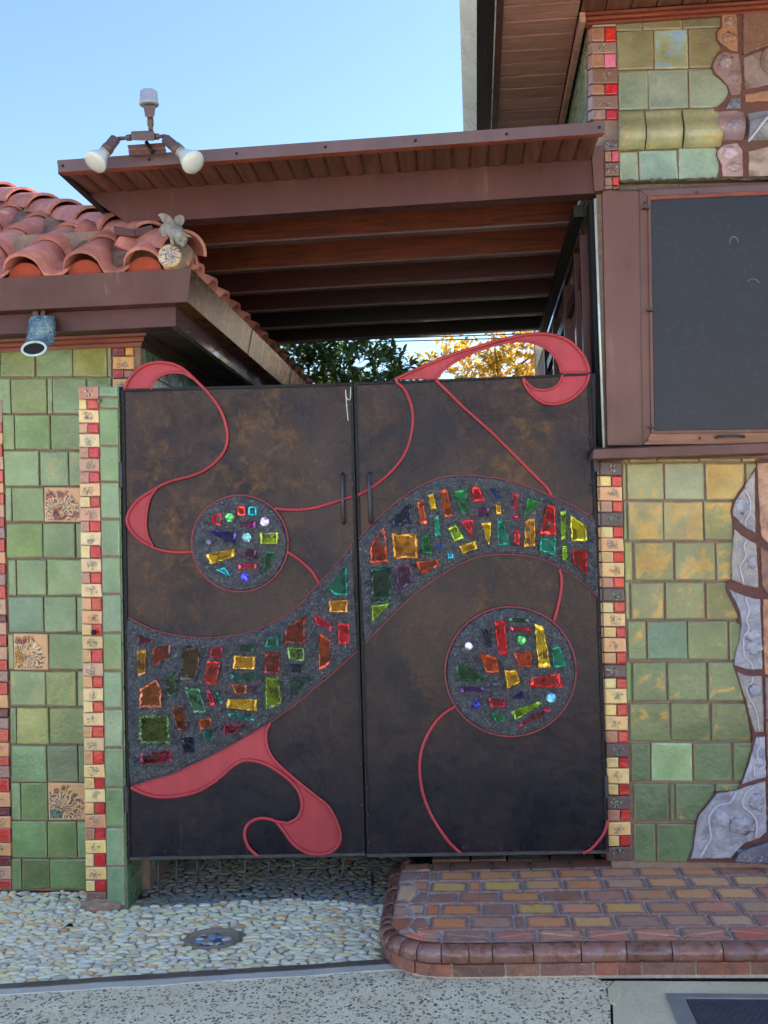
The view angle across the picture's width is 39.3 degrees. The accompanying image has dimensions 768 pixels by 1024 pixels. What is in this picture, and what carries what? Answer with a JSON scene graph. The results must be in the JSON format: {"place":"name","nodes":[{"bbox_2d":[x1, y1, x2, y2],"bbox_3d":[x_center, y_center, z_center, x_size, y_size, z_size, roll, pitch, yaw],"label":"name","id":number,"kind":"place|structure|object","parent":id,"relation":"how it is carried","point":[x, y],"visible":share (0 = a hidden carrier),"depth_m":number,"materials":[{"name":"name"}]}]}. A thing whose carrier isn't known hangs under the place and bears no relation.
{"place":"outdoors","nodes":[
{"label":"outdoors","id":0,"kind":"place"},
{"bbox_2d":[0,181,312,890],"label":"tiled house","id":1,"kind":"structure","parent":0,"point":[42,814],"depth_m":5.31,"materials":[{"name":"tile"}]},
{"bbox_2d":[0,268,306,384],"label":"roof gutter","id":2,"kind":"object","parent":1,"relation":"attached to","point":[193,295],"visible":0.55,"depth_m":5.02,"materials":[{"name":"brown paint"}]},
{"bbox_2d":[21,311,55,356],"bbox_3d":[-1.599,-0.835,5.011,0.146,0.263,0.211,-2,-2,5],"label":"outdoor spotlight","id":3,"kind":"object","parent":2,"relation":"hanging from","point":[41,334],"visible":1,"depth_m":4.97,"materials":[{"name":"blue ceramic"}]},
{"bbox_2d":[158,213,191,246],"bbox_3d":[-0.960,-1.285,4.944,0.111,0.198,0.253,1,-3,-45],"label":"winged cat statue","id":4,"kind":"object","parent":1,"relation":"on","point":[174,231],"visible":0.99,"depth_m":4.93,"materials":[{"name":"stone"}]},
{"bbox_2d":[57,121,604,344],"bbox_3d":[-0.091,-1.468,6.605,2.518,0.381,3.675,-2,-2,5],"label":"carport canopy","id":5,"kind":"object","parent":1,"relation":"attached to","point":[451,233],"visible":0.93,"depth_m":5.56,"materials":[{"name":"brown wood"}]},
{"bbox_2d":[84,88,203,173],"bbox_3d":[-1.067,-1.694,4.799,0.537,0.408,0.164,-2,-2,5],"label":"floodlight","id":6,"kind":"object","parent":5,"relation":"attached to","point":[191,161],"visible":1,"depth_m":4.79,"materials":[{"name":"grey plastic"}]},
{"bbox_2d":[0,0,533,383],"label":"sky","id":7,"kind":"structure","parent":0,"point":[223,73],"materials":[{"name":"blue"}]},
{"bbox_2d":[0,854,604,983],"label":"pebble driveway","id":8,"kind":"structure","parent":0,"point":[300,920],"depth_m":4.78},
{"bbox_2d":[78,384,142,912],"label":"gate pillar","id":9,"kind":"structure","parent":8,"relation":"on","point":[114,876],"depth_m":5.04,"materials":[{"name":"tile"}]},
{"bbox_2d":[119,387,128,811],"bbox_3d":[-1.226,0.512,5.067,0.029,2.220,0.062,-2,-2,5],"label":"hinge post","id":10,"kind":"object","parent":9,"relation":"attached to","point":[126,808],"visible":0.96,"depth_m":5.07,"materials":[{"name":"black metal"}]},
{"bbox_2d":[122,361,366,896],"bbox_3d":[-0.655,0.524,5.021,1.133,2.507,0.089,-2,-2,1],"label":"gate leaf","id":11,"kind":"object","parent":10,"relation":"attached to","point":[244,704],"visible":1,"depth_m":5.02,"materials":[{"name":"black metal"}]},
{"bbox_2d":[184,928,240,950],"bbox_3d":[-0.725,1.818,4.554,0.240,0.036,0.240,-2,-2,5],"label":"drain cover","id":12,"kind":"object","parent":8,"relation":"on","point":[218,938],"visible":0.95,"depth_m":4.56,"materials":[{"name":"grey metal"}]},
{"bbox_2d":[379,855,767,978],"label":"tiled step","id":13,"kind":"object","parent":8,"relation":"on","point":[500,916],"visible":1,"depth_m":4.31,"materials":[{"name":"brick"}]},
{"bbox_2d":[459,0,767,868],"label":"tiled house","id":14,"kind":"structure","parent":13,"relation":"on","point":[683,254],"depth_m":5.02,"materials":[{"name":"tile"}]},
{"bbox_2d":[543,199,604,857],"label":"glazed side wall","id":15,"kind":"structure","parent":14,"relation":"attached to","point":[579,325],"depth_m":5.27,"materials":[{"name":"brown glass"}]},
{"bbox_2d":[590,374,608,851],"bbox_3d":[1.008,0.461,5.005,0.027,2.223,0.053,-2,-2,5],"label":"hinge post","id":16,"kind":"object","parent":14,"relation":"attached to","point":[595,469],"visible":0.89,"depth_m":5.01,"materials":[{"name":"black metal"}]},
{"bbox_2d":[354,332,609,885],"bbox_3d":[0.449,0.440,4.998,1.127,2.557,0.090,-2,-2,1],"label":"gate leaf","id":17,"kind":"object","parent":16,"relation":"attached to","point":[482,696],"visible":1,"depth_m":5.01,"materials":[{"name":"black metal"}]},
{"bbox_2d":[640,184,767,444],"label":"window","id":18,"kind":"structure","parent":14,"relation":"in","point":[704,250],"depth_m":5.00,"materials":[{"name":"grey glass"}]},
{"bbox_2d":[687,10,767,864],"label":"clay mural","id":19,"kind":"object","parent":14,"relation":"attached to","point":[730,826],"visible":1,"depth_m":4.96,"materials":[{"name":"grey ceramic"}]},
{"bbox_2d":[0,970,611,1023],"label":"pavement","id":20,"kind":"structure","parent":0,"point":[390,997],"depth_m":3.88,"materials":[{"name":"grey concrete"}]},
{"bbox_2d":[0,964,400,995],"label":"concrete lip","id":21,"kind":"object","parent":20,"relation":"on","point":[186,980],"visible":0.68,"depth_m":4.11,"materials":[{"name":"grey concrete"}]},
{"bbox_2d":[0,959,390,988],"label":"expansion joint","id":22,"kind":"object","parent":21,"relation":"on","point":[202,973],"visible":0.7,"depth_m":4.16,"materials":[{"name":"grey concrete"}]},
{"bbox_2d":[276,338,429,387],"bbox_3d":[-0.415,-0.137,9.852,1.959,3.503,1.940,-2,-2,5],"label":"tree","id":23,"kind":"object","parent":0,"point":[329,357],"visible":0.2,"depth_m":9.41,"materials":[{"name":"green plant"}]},
{"bbox_2d":[331,338,499,343],"bbox_3d":[1.050,-2.148,13.250,17.434,0.306,0.014,-2,-2,5],"label":"utility wire","id":24,"kind":"object","parent":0,"point":[438,340],"visible":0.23,"depth_m":13.28,"materials":[{"name":"black metal"}]},
{"bbox_2d":[389,333,523,338],"bbox_3d":[1.034,-2.160,13.051,17.175,0.201,0.014,-2,-2,5],"label":"utility wire","id":25,"kind":"object","parent":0,"point":[461,335],"visible":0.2,"depth_m":13.05,"materials":[{"name":"black metal"}]},
{"bbox_2d":[600,978,767,1023],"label":"ground","id":26,"kind":"structure","parent":0,"point":[697,979],"depth_m":4.13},
{"bbox_2d":[406,331,534,379],"bbox_3d":[1.481,-0.384,14.310,2.504,4.252,2.241,-2,-2,5],"label":"tree","id":27,"kind":"object","parent":26,"relation":"on","point":[493,359],"visible":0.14,"depth_m":13.97,"materials":[{"name":"yellow plant"}]},
{"bbox_2d":[608,981,767,1023],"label":"concrete slab","id":28,"kind":"structure","parent":26,"relation":"on","point":[642,1002],"depth_m":3.87,"materials":[{"name":"grey concrete"}]},
{"bbox_2d":[608,993,619,1005],"bbox_3d":[0.822,1.734,3.826,0.042,0.006,0.092,-2,-2,5],"label":"slab fragment","id":29,"kind":"object","parent":28,"relation":"on","point":[613,999],"visible":1,"depth_m":3.83,"materials":[{"name":"concrete"}]},
{"bbox_2d":[608,985,620,994],"bbox_3d":[0.837,1.737,3.909,0.046,0.006,0.083,-2,-2,15],"label":"slab fragment","id":30,"kind":"object","parent":28,"relation":"on","point":[614,989],"visible":1,"depth_m":3.90,"materials":[{"name":"concrete"}]},
{"bbox_2d":[665,993,767,1023],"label":"utility cover","id":31,"kind":"object","parent":28,"relation":"on","point":[707,1008],"visible":0.98,"depth_m":3.72,"materials":[{"name":"metal"}]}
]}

